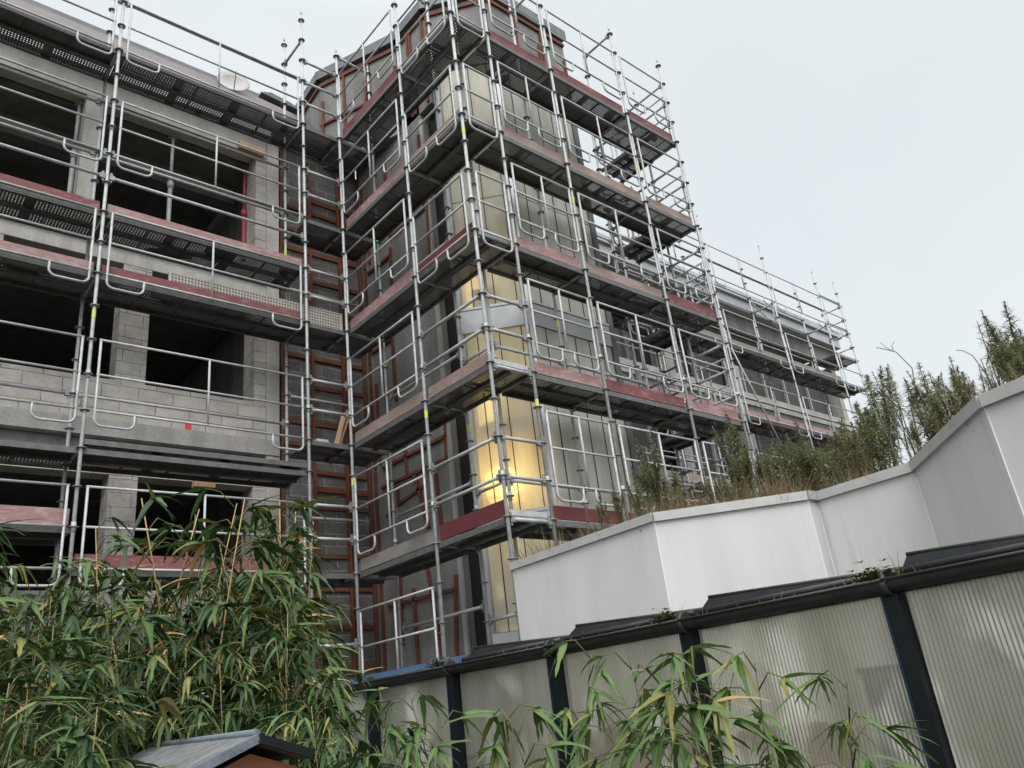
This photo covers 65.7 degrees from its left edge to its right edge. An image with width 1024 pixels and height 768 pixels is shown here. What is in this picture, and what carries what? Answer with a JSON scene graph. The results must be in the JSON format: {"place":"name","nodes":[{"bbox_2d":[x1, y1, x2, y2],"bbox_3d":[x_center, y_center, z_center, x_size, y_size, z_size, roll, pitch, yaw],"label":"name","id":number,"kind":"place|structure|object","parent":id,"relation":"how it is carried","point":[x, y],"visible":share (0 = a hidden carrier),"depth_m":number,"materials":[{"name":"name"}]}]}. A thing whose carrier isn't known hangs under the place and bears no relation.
{"place":"outdoors","nodes":[
{"label":"outdoors","id":0,"kind":"place"},
{"bbox_2d":[1,0,1023,468],"label":"sky","id":1,"kind":"structure","parent":0,"point":[874,148],"materials":[{"name":"white"}]},
{"bbox_2d":[596,231,853,513],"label":"apartment building","id":2,"kind":"structure","parent":0,"point":[820,337],"depth_m":23.95,"materials":[{"name":"grey concrete"}]},
{"bbox_2d":[509,365,1017,559],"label":"dry grass","id":3,"kind":"structure","parent":0,"point":[779,490],"depth_m":7.03,"materials":[{"name":"plant"}]},
{"label":"ground","id":4,"kind":"structure","parent":0,"visible":0},
{"bbox_2d":[0,553,44,764],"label":"bamboo","id":5,"kind":"object","parent":4,"relation":"on","point":[3,560],"visible":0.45,"depth_m":3.91,"materials":[{"name":"green plant"}]},
{"bbox_2d":[0,519,45,708],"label":"bamboo","id":6,"kind":"object","parent":4,"relation":"on","point":[3,600],"visible":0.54,"depth_m":3.68,"materials":[{"name":"green plant"}]},
{"bbox_2d":[0,694,79,767],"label":"bamboo","id":7,"kind":"object","parent":4,"relation":"on","point":[18,739],"visible":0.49,"depth_m":2.59,"materials":[{"name":"green plant"}]},
{"bbox_2d":[0,559,82,695],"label":"bamboo","id":8,"kind":"object","parent":4,"relation":"on","point":[48,591],"visible":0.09,"depth_m":4.46,"materials":[{"name":"green plant"}]},
{"bbox_2d":[0,671,88,767],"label":"bamboo","id":9,"kind":"object","parent":4,"relation":"on","point":[20,683],"visible":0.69,"depth_m":2.63,"materials":[{"name":"green plant"}]},
{"bbox_2d":[0,594,90,764],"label":"bamboo","id":10,"kind":"object","parent":4,"relation":"on","point":[32,646],"visible":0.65,"depth_m":2.88,"materials":[{"name":"green plant"}]},
{"bbox_2d":[0,601,96,759],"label":"bamboo","id":11,"kind":"object","parent":4,"relation":"on","point":[31,657],"visible":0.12,"depth_m":3.89,"materials":[{"name":"green plant"}]},
{"bbox_2d":[0,650,108,767],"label":"bamboo","id":12,"kind":"object","parent":4,"relation":"on","point":[54,666],"visible":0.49,"depth_m":2.72,"materials":[{"name":"green plant"}]},
{"bbox_2d":[0,623,110,767],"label":"bamboo","id":13,"kind":"object","parent":4,"relation":"on","point":[4,667],"visible":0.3,"depth_m":3.18,"materials":[{"name":"green plant"}]},
{"bbox_2d":[0,698,110,767],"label":"bamboo","id":14,"kind":"object","parent":4,"relation":"on","point":[69,716],"visible":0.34,"depth_m":2.54,"materials":[{"name":"green plant"}]},
{"bbox_2d":[0,558,112,758],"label":"bamboo","id":15,"kind":"object","parent":4,"relation":"on","point":[72,595],"visible":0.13,"depth_m":4.30,"materials":[{"name":"green plant"}]},
{"bbox_2d":[0,606,144,767],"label":"bamboo","id":16,"kind":"object","parent":4,"relation":"on","point":[82,654],"visible":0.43,"depth_m":3.03,"materials":[{"name":"green plant"}]},
{"bbox_2d":[0,698,150,767],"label":"bamboo","id":17,"kind":"object","parent":4,"relation":"on","point":[23,761],"visible":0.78,"depth_m":2.27,"materials":[{"name":"green plant"}]},
{"bbox_2d":[2,560,156,758],"bbox_3d":[-2.436,2.276,4.110,1.009,2.683,0.998,-10,-22,8],"label":"bamboo","id":18,"kind":"object","parent":4,"relation":"on","point":[65,618],"visible":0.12,"depth_m":4.49,"materials":[{"name":"green plant"}]},
{"bbox_2d":[32,664,151,767],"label":"bamboo","id":19,"kind":"object","parent":4,"relation":"on","point":[121,694],"visible":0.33,"depth_m":2.94,"materials":[{"name":"green plant"}]},
{"bbox_2d":[1,697,188,767],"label":"bamboo","id":20,"kind":"object","parent":4,"relation":"on","point":[82,746],"visible":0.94,"depth_m":2.26,"materials":[{"name":"green plant"}]},
{"bbox_2d":[49,517,148,703],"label":"bamboo","id":21,"kind":"object","parent":4,"relation":"on","point":[88,565],"visible":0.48,"depth_m":3.95,"materials":[{"name":"green plant"}]},
{"bbox_2d":[31,581,173,759],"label":"bamboo","id":22,"kind":"object","parent":4,"relation":"on","point":[93,609],"visible":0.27,"depth_m":3.78,"materials":[{"name":"green plant"}]},
{"bbox_2d":[38,632,167,767],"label":"bamboo","id":23,"kind":"object","parent":4,"relation":"on","point":[133,636],"visible":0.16,"depth_m":3.45,"materials":[{"name":"green plant"}]},
{"bbox_2d":[42,559,182,750],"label":"bamboo","id":24,"kind":"object","parent":4,"relation":"on","point":[105,580],"visible":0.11,"depth_m":4.50,"materials":[{"name":"green plant"}]},
{"bbox_2d":[61,625,190,752],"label":"bamboo","id":25,"kind":"object","parent":4,"relation":"on","point":[130,667],"visible":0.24,"depth_m":3.49,"materials":[{"name":"green plant"}]},
{"bbox_2d":[56,575,216,767],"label":"bamboo","id":26,"kind":"object","parent":4,"relation":"on","point":[149,628],"visible":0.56,"depth_m":3.27,"materials":[{"name":"green plant"}]},
{"bbox_2d":[108,653,196,756],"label":"bamboo","id":27,"kind":"object","parent":4,"relation":"on","point":[175,689],"visible":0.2,"depth_m":3.69,"materials":[{"name":"green plant"}]},
{"bbox_2d":[100,575,225,745],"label":"bamboo","id":28,"kind":"object","parent":4,"relation":"on","point":[195,601],"visible":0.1,"depth_m":4.06,"materials":[{"name":"green plant"}]},
{"bbox_2d":[89,509,239,727],"bbox_3d":[-1.724,2.021,3.927,0.634,2.853,0.784,-21,-26,30],"label":"bamboo","id":29,"kind":"object","parent":4,"relation":"on","point":[194,524],"visible":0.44,"depth_m":4.34,"materials":[{"name":"green plant"}]},
{"bbox_2d":[0,0,336,752],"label":"unfinished building","id":30,"kind":"structure","parent":4,"relation":"on","point":[18,422],"depth_m":13.29,"materials":[{"name":"concrete"}]},
{"bbox_2d":[67,100,83,192],"bbox_3d":[-6.979,-3.577,12.613,0.140,2.242,0.140,12,-29,-39],"label":"steel prop","id":31,"kind":"object","parent":30,"relation":"on","point":[79,105],"visible":0.65,"depth_m":12.62,"materials":[{"name":"grey metal"}]},
{"bbox_2d":[166,133,178,221],"bbox_3d":[-5.847,-3.329,13.558,0.140,2.242,0.140,12,-29,-39],"label":"steel prop","id":32,"kind":"object","parent":30,"relation":"on","point":[170,182],"visible":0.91,"depth_m":13.56,"materials":[{"name":"grey metal"}]},
{"bbox_2d":[217,71,249,90],"bbox_3d":[-5.612,-6.021,15.998,0.480,0.864,0.478,-14,-23,16],"label":"satellite dish","id":33,"kind":"object","parent":30,"relation":"on","point":[230,80],"visible":0.87,"depth_m":16.11,"materials":[{"name":"metal"}]},
{"bbox_2d":[89,481,248,739],"bbox_3d":[-1.691,1.924,3.692,0.632,2.846,0.782,-10,-22,8],"label":"bamboo","id":34,"kind":"object","parent":4,"relation":"on","point":[138,609],"visible":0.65,"depth_m":4.02,"materials":[{"name":"green plant"}]},
{"bbox_2d":[119,640,242,755],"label":"bamboo","id":35,"kind":"object","parent":4,"relation":"on","point":[163,649],"visible":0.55,"depth_m":3.35,"materials":[{"name":"green plant"}]},
{"bbox_2d":[138,577,253,732],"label":"bamboo","id":36,"kind":"object","parent":4,"relation":"on","point":[194,594],"visible":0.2,"depth_m":4.03,"materials":[{"name":"green plant"}]},
{"bbox_2d":[0,0,395,710],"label":"scaffold","id":37,"kind":"object","parent":4,"relation":"on","point":[24,266],"visible":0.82,"depth_m":11.80,"materials":[{"name":"metal"}]},
{"bbox_2d":[168,271,342,330],"bbox_3d":[-3.937,-1.264,12.458,2.839,0.330,0.039,12,-29,-39],"label":"steel plank","id":38,"kind":"object","parent":37,"relation":"on","point":[323,317],"visible":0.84,"depth_m":12.56,"materials":[{"name":"silver metal"}]},
{"bbox_2d":[133,587,275,741],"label":"bamboo","id":39,"kind":"object","parent":4,"relation":"on","point":[190,634],"visible":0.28,"depth_m":3.99,"materials":[{"name":"green plant"}]},
{"bbox_2d":[158,650,268,742],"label":"bamboo","id":40,"kind":"object","parent":4,"relation":"on","point":[242,688],"visible":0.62,"depth_m":2.95,"materials":[{"name":"green plant"}]},
{"bbox_2d":[114,729,314,767],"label":"garden shed","id":41,"kind":"structure","parent":4,"relation":"on","point":[254,748],"depth_m":2.34,"materials":[{"name":"grey metal"}]},
{"bbox_2d":[155,488,282,702],"bbox_3d":[-1.437,1.919,3.832,0.612,2.902,0.556,-24,-28,35],"label":"bamboo","id":42,"kind":"object","parent":4,"relation":"on","point":[201,495],"visible":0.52,"depth_m":4.25,"materials":[{"name":"green plant"}]},
{"bbox_2d":[149,499,302,730],"bbox_3d":[-1.280,1.858,3.499,0.750,2.728,0.606,-2,-23,-13],"label":"bamboo","id":43,"kind":"object","parent":4,"relation":"on","point":[191,544],"visible":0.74,"depth_m":3.88,"materials":[{"name":"green plant"}]},
{"bbox_2d":[177,561,292,729],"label":"bamboo","id":44,"kind":"object","parent":4,"relation":"on","point":[214,571],"visible":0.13,"depth_m":4.48,"materials":[{"name":"green plant"}]},
{"bbox_2d":[158,493,332,753],"bbox_3d":[-1.188,1.944,3.749,0.965,2.736,0.984,-25,-28,37],"label":"bamboo","id":45,"kind":"object","parent":4,"relation":"on","point":[261,576],"visible":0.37,"depth_m":4.01,"materials":[{"name":"green plant"}]},
{"bbox_2d":[200,523,327,764],"bbox_3d":[-1.500,2.306,4.661,0.880,2.829,0.913,-23,-27,33],"label":"bamboo","id":46,"kind":"object","parent":4,"relation":"on","point":[240,562],"visible":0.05,"depth_m":4.94,"materials":[{"name":"green plant"}]},
{"bbox_2d":[192,590,339,767],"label":"bamboo","id":47,"kind":"object","parent":4,"relation":"on","point":[240,618],"visible":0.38,"depth_m":3.88,"materials":[{"name":"green plant"}]},
{"bbox_2d":[221,634,322,766],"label":"bamboo","id":48,"kind":"object","parent":4,"relation":"on","point":[237,645],"visible":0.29,"depth_m":3.75,"materials":[{"name":"green plant"}]},
{"bbox_2d":[207,547,338,765],"bbox_3d":[-1.247,2.060,3.828,0.837,2.594,0.807,-9,-22,4],"label":"bamboo","id":49,"kind":"object","parent":4,"relation":"on","point":[294,566],"visible":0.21,"depth_m":4.17,"materials":[{"name":"green plant"}]},
{"bbox_2d":[221,510,328,685],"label":"bamboo","id":50,"kind":"object","parent":4,"relation":"on","point":[269,515],"visible":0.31,"depth_m":4.87,"materials":[{"name":"green plant"}]},
{"bbox_2d":[221,601,352,766],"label":"bamboo","id":51,"kind":"object","parent":4,"relation":"on","point":[272,634],"visible":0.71,"depth_m":3.40,"materials":[{"name":"green plant"}]},
{"bbox_2d":[210,602,363,748],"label":"bamboo","id":52,"kind":"object","parent":4,"relation":"on","point":[324,674],"visible":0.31,"depth_m":3.71,"materials":[{"name":"green plant"}]},
{"bbox_2d":[235,496,347,691],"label":"bamboo","id":53,"kind":"object","parent":4,"relation":"on","point":[304,513],"visible":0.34,"depth_m":4.72,"materials":[{"name":"green plant"}]},
{"bbox_2d":[261,713,323,767],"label":"bamboo","id":54,"kind":"object","parent":4,"relation":"on","point":[299,721],"visible":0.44,"depth_m":2.65,"materials":[{"name":"green plant"}]},
{"bbox_2d":[225,579,359,720],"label":"bamboo","id":55,"kind":"object","parent":4,"relation":"on","point":[251,628],"visible":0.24,"depth_m":4.04,"materials":[{"name":"green plant"}]},
{"bbox_2d":[248,512,340,681],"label":"bamboo","id":56,"kind":"object","parent":4,"relation":"on","point":[314,575],"visible":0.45,"depth_m":4.71,"materials":[{"name":"green plant"}]},
{"bbox_2d":[252,621,361,767],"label":"bamboo","id":57,"kind":"object","parent":4,"relation":"on","point":[326,658],"visible":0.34,"depth_m":3.85,"materials":[{"name":"green plant"}]},
{"bbox_2d":[268,500,356,700],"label":"bamboo","id":58,"kind":"object","parent":4,"relation":"on","point":[313,561],"visible":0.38,"depth_m":4.84,"materials":[{"name":"green plant"}]},
{"bbox_2d":[260,673,372,767],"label":"bamboo","id":59,"kind":"object","parent":4,"relation":"on","point":[290,714],"visible":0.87,"depth_m":2.78,"materials":[{"name":"green plant"}]},
{"bbox_2d":[271,133,379,704],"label":"batten wall","id":60,"kind":"structure","parent":4,"relation":"on","point":[329,480],"depth_m":13.67,"materials":[{"name":"wood"}]},
{"bbox_2d":[288,667,382,767],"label":"bamboo","id":61,"kind":"object","parent":4,"relation":"on","point":[303,708],"visible":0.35,"depth_m":3.51,"materials":[{"name":"green plant"}]},
{"bbox_2d":[278,735,404,767],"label":"bamboo","id":62,"kind":"object","parent":4,"relation":"on","point":[362,745],"visible":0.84,"depth_m":2.48,"materials":[{"name":"green plant"}]},
{"bbox_2d":[332,687,439,767],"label":"bamboo","id":63,"kind":"object","parent":4,"relation":"on","point":[390,733],"visible":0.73,"depth_m":2.52,"materials":[{"name":"green plant"}]},
{"bbox_2d":[361,687,471,767],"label":"bamboo","id":64,"kind":"object","parent":4,"relation":"on","point":[436,751],"visible":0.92,"depth_m":2.48,"materials":[{"name":"green plant"}]},
{"bbox_2d":[381,709,502,767],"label":"bamboo","id":65,"kind":"object","parent":4,"relation":"on","point":[416,737],"visible":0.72,"depth_m":2.48,"materials":[{"name":"green plant"}]},
{"bbox_2d":[337,0,552,675],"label":"scaffold","id":66,"kind":"object","parent":4,"relation":"on","point":[455,143],"visible":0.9,"depth_m":11.97,"materials":[{"name":"metal"}]},
{"bbox_2d":[295,0,646,677],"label":"stair tower","id":67,"kind":"structure","parent":4,"relation":"on","point":[462,588],"depth_m":12.98,"materials":[{"name":"grey concrete"}]},
{"bbox_2d":[465,703,565,767],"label":"bamboo","id":68,"kind":"object","parent":4,"relation":"on","point":[498,754],"visible":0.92,"depth_m":2.13,"materials":[{"name":"green plant"}]},
{"bbox_2d":[441,706,593,767],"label":"bamboo","id":69,"kind":"object","parent":4,"relation":"on","point":[538,719],"visible":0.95,"depth_m":2.15,"materials":[{"name":"green plant"}]},
{"bbox_2d":[524,640,629,767],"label":"bamboo","id":70,"kind":"object","parent":4,"relation":"on","point":[566,715],"visible":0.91,"depth_m":2.41,"materials":[{"name":"green plant"}]},
{"bbox_2d":[564,708,623,767],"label":"bamboo","id":71,"kind":"object","parent":4,"relation":"on","point":[583,721],"visible":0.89,"depth_m":2.28,"materials":[{"name":"green plant"}]},
{"bbox_2d":[598,728,671,767],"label":"bamboo","id":72,"kind":"object","parent":4,"relation":"on","point":[624,748],"visible":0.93,"depth_m":1.87,"materials":[{"name":"green plant"}]},
{"bbox_2d":[571,651,721,767],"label":"bamboo","id":73,"kind":"object","parent":4,"relation":"on","point":[683,753],"visible":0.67,"depth_m":2.19,"materials":[{"name":"green plant"}]},
{"bbox_2d":[305,533,1023,767],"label":"greenhouse","id":74,"kind":"object","parent":4,"relation":"on","point":[939,647],"visible":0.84,"depth_m":4.14,"materials":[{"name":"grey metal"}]},
{"bbox_2d":[818,555,949,588],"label":"moss tuft","id":75,"kind":"object","parent":74,"relation":"on","point":[870,576],"visible":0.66,"depth_m":3.92,"materials":[{"name":"green plant"}]},
{"bbox_2d":[607,664,749,767],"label":"bamboo","id":76,"kind":"object","parent":4,"relation":"on","point":[666,685],"visible":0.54,"depth_m":2.14,"materials":[{"name":"green plant"}]},
{"bbox_2d":[623,643,750,767],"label":"bamboo","id":77,"kind":"object","parent":4,"relation":"on","point":[673,715],"visible":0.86,"depth_m":2.03,"materials":[{"name":"green plant"}]},
{"bbox_2d":[627,694,786,767],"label":"bamboo","id":78,"kind":"object","parent":4,"relation":"on","point":[720,712],"visible":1,"depth_m":1.66,"materials":[{"name":"green plant"}]},
{"bbox_2d":[509,375,1023,640],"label":"building","id":79,"kind":"structure","parent":4,"relation":"on","point":[950,483],"depth_m":6.50,"materials":[{"name":"concrete"}]},
{"bbox_2d":[454,0,759,546],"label":"scaffold","id":80,"kind":"object","parent":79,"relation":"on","point":[568,274],"visible":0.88,"depth_m":13.17,"materials":[{"name":"metal"}]},
{"bbox_2d":[630,455,656,512],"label":"weed","id":81,"kind":"object","parent":79,"relation":"on","point":[642,479],"visible":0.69,"depth_m":7.99,"materials":[{"name":"green plant"}]},
{"bbox_2d":[634,428,667,509],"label":"weed","id":82,"kind":"object","parent":79,"relation":"on","point":[654,465],"visible":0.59,"depth_m":8.16,"materials":[{"name":"green plant"}]},
{"bbox_2d":[711,411,758,497],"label":"weed","id":83,"kind":"object","parent":79,"relation":"on","point":[731,445],"visible":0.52,"depth_m":8.75,"materials":[{"name":"green plant"}]},
{"bbox_2d":[721,450,749,500],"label":"weed","id":84,"kind":"object","parent":79,"relation":"on","point":[731,474],"visible":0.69,"depth_m":7.82,"materials":[{"name":"green plant"}]},
{"bbox_2d":[595,182,889,501],"bbox_3d":[5.986,0.311,20.284,14.522,10.830,1.512,12,-29,-39],"label":"scaffold","id":85,"kind":"object","parent":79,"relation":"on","point":[764,421],"visible":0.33,"depth_m":21.88,"materials":[{"name":"metal"}]},
{"bbox_2d":[733,444,762,497],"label":"weed","id":86,"kind":"object","parent":79,"relation":"on","point":[744,466],"visible":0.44,"depth_m":8.05,"materials":[{"name":"green plant"}]},
{"bbox_2d":[755,438,783,494],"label":"weed","id":87,"kind":"object","parent":79,"relation":"on","point":[765,461],"visible":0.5,"depth_m":8.27,"materials":[{"name":"green plant"}]},
{"bbox_2d":[763,431,802,493],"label":"weed","id":88,"kind":"object","parent":79,"relation":"on","point":[778,455],"visible":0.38,"depth_m":8.52,"materials":[{"name":"green plant"}]},
{"bbox_2d":[781,441,813,491],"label":"weed","id":89,"kind":"object","parent":79,"relation":"on","point":[792,472],"visible":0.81,"depth_m":8.19,"materials":[{"name":"green plant"}]},
{"bbox_2d":[796,435,823,490],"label":"weed","id":90,"kind":"object","parent":79,"relation":"on","point":[801,458],"visible":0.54,"depth_m":8.20,"materials":[{"name":"green plant"}]},
{"bbox_2d":[817,441,841,487],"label":"weed","id":91,"kind":"object","parent":79,"relation":"on","point":[828,470],"visible":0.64,"depth_m":7.60,"materials":[{"name":"green plant"}]},
{"bbox_2d":[858,413,892,472],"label":"weed","id":92,"kind":"object","parent":79,"relation":"on","point":[876,454],"visible":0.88,"depth_m":7.77,"materials":[{"name":"green plant"}]},
{"bbox_2d":[854,401,896,474],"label":"weed","id":93,"kind":"object","parent":79,"relation":"on","point":[862,420],"visible":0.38,"depth_m":8.25,"materials":[{"name":"green plant"}]},
{"bbox_2d":[851,365,905,467],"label":"weed","id":94,"kind":"object","parent":79,"relation":"on","point":[882,383],"visible":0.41,"depth_m":8.79,"materials":[{"name":"green plant"}]},
{"bbox_2d":[902,362,948,440],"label":"weed","id":95,"kind":"object","parent":79,"relation":"on","point":[915,396],"visible":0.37,"depth_m":7.87,"materials":[{"name":"green plant"}]},
{"bbox_2d":[908,396,942,445],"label":"weed","id":96,"kind":"object","parent":79,"relation":"on","point":[931,425],"visible":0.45,"depth_m":7.37,"materials":[{"name":"green plant"}]},
{"bbox_2d":[928,381,957,431],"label":"weed","id":97,"kind":"object","parent":79,"relation":"on","point":[942,411],"visible":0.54,"depth_m":6.67,"materials":[{"name":"green plant"}]},
{"bbox_2d":[943,365,980,418],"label":"weed","id":98,"kind":"object","parent":79,"relation":"on","point":[968,388],"visible":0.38,"depth_m":6.62,"materials":[{"name":"green plant"}]},
{"bbox_2d":[982,301,1023,375],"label":"weed","id":99,"kind":"object","parent":79,"relation":"on","point":[991,328],"visible":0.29,"depth_m":5.86,"materials":[{"name":"green plant"}]},
{"bbox_2d":[986,329,1020,383],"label":"weed","id":100,"kind":"object","parent":79,"relation":"on","point":[996,356],"visible":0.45,"depth_m":5.70,"materials":[{"name":"green plant"}]},
{"bbox_2d":[991,331,1023,385],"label":"weed","id":101,"kind":"object","parent":79,"relation":"on","point":[1009,349],"visible":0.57,"depth_m":5.59,"materials":[{"name":"green plant"}]},
{"bbox_2d":[703,651,829,767],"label":"bamboo","id":102,"kind":"object","parent":4,"relation":"on","point":[739,664],"visible":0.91,"depth_m":2.05,"materials":[{"name":"green plant"}]},
{"bbox_2d":[735,733,811,767],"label":"bamboo","id":103,"kind":"object","parent":4,"relation":"on","point":[775,737],"visible":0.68,"depth_m":2.15,"materials":[{"name":"green plant"}]},
{"bbox_2d":[813,719,876,767],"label":"bamboo","id":104,"kind":"object","parent":4,"relation":"on","point":[843,730],"visible":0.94,"depth_m":2.11,"materials":[{"name":"green plant"}]},
{"bbox_2d":[773,669,939,767],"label":"bamboo","id":105,"kind":"object","parent":4,"relation":"on","point":[865,762],"visible":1,"depth_m":1.88,"materials":[{"name":"green plant"}]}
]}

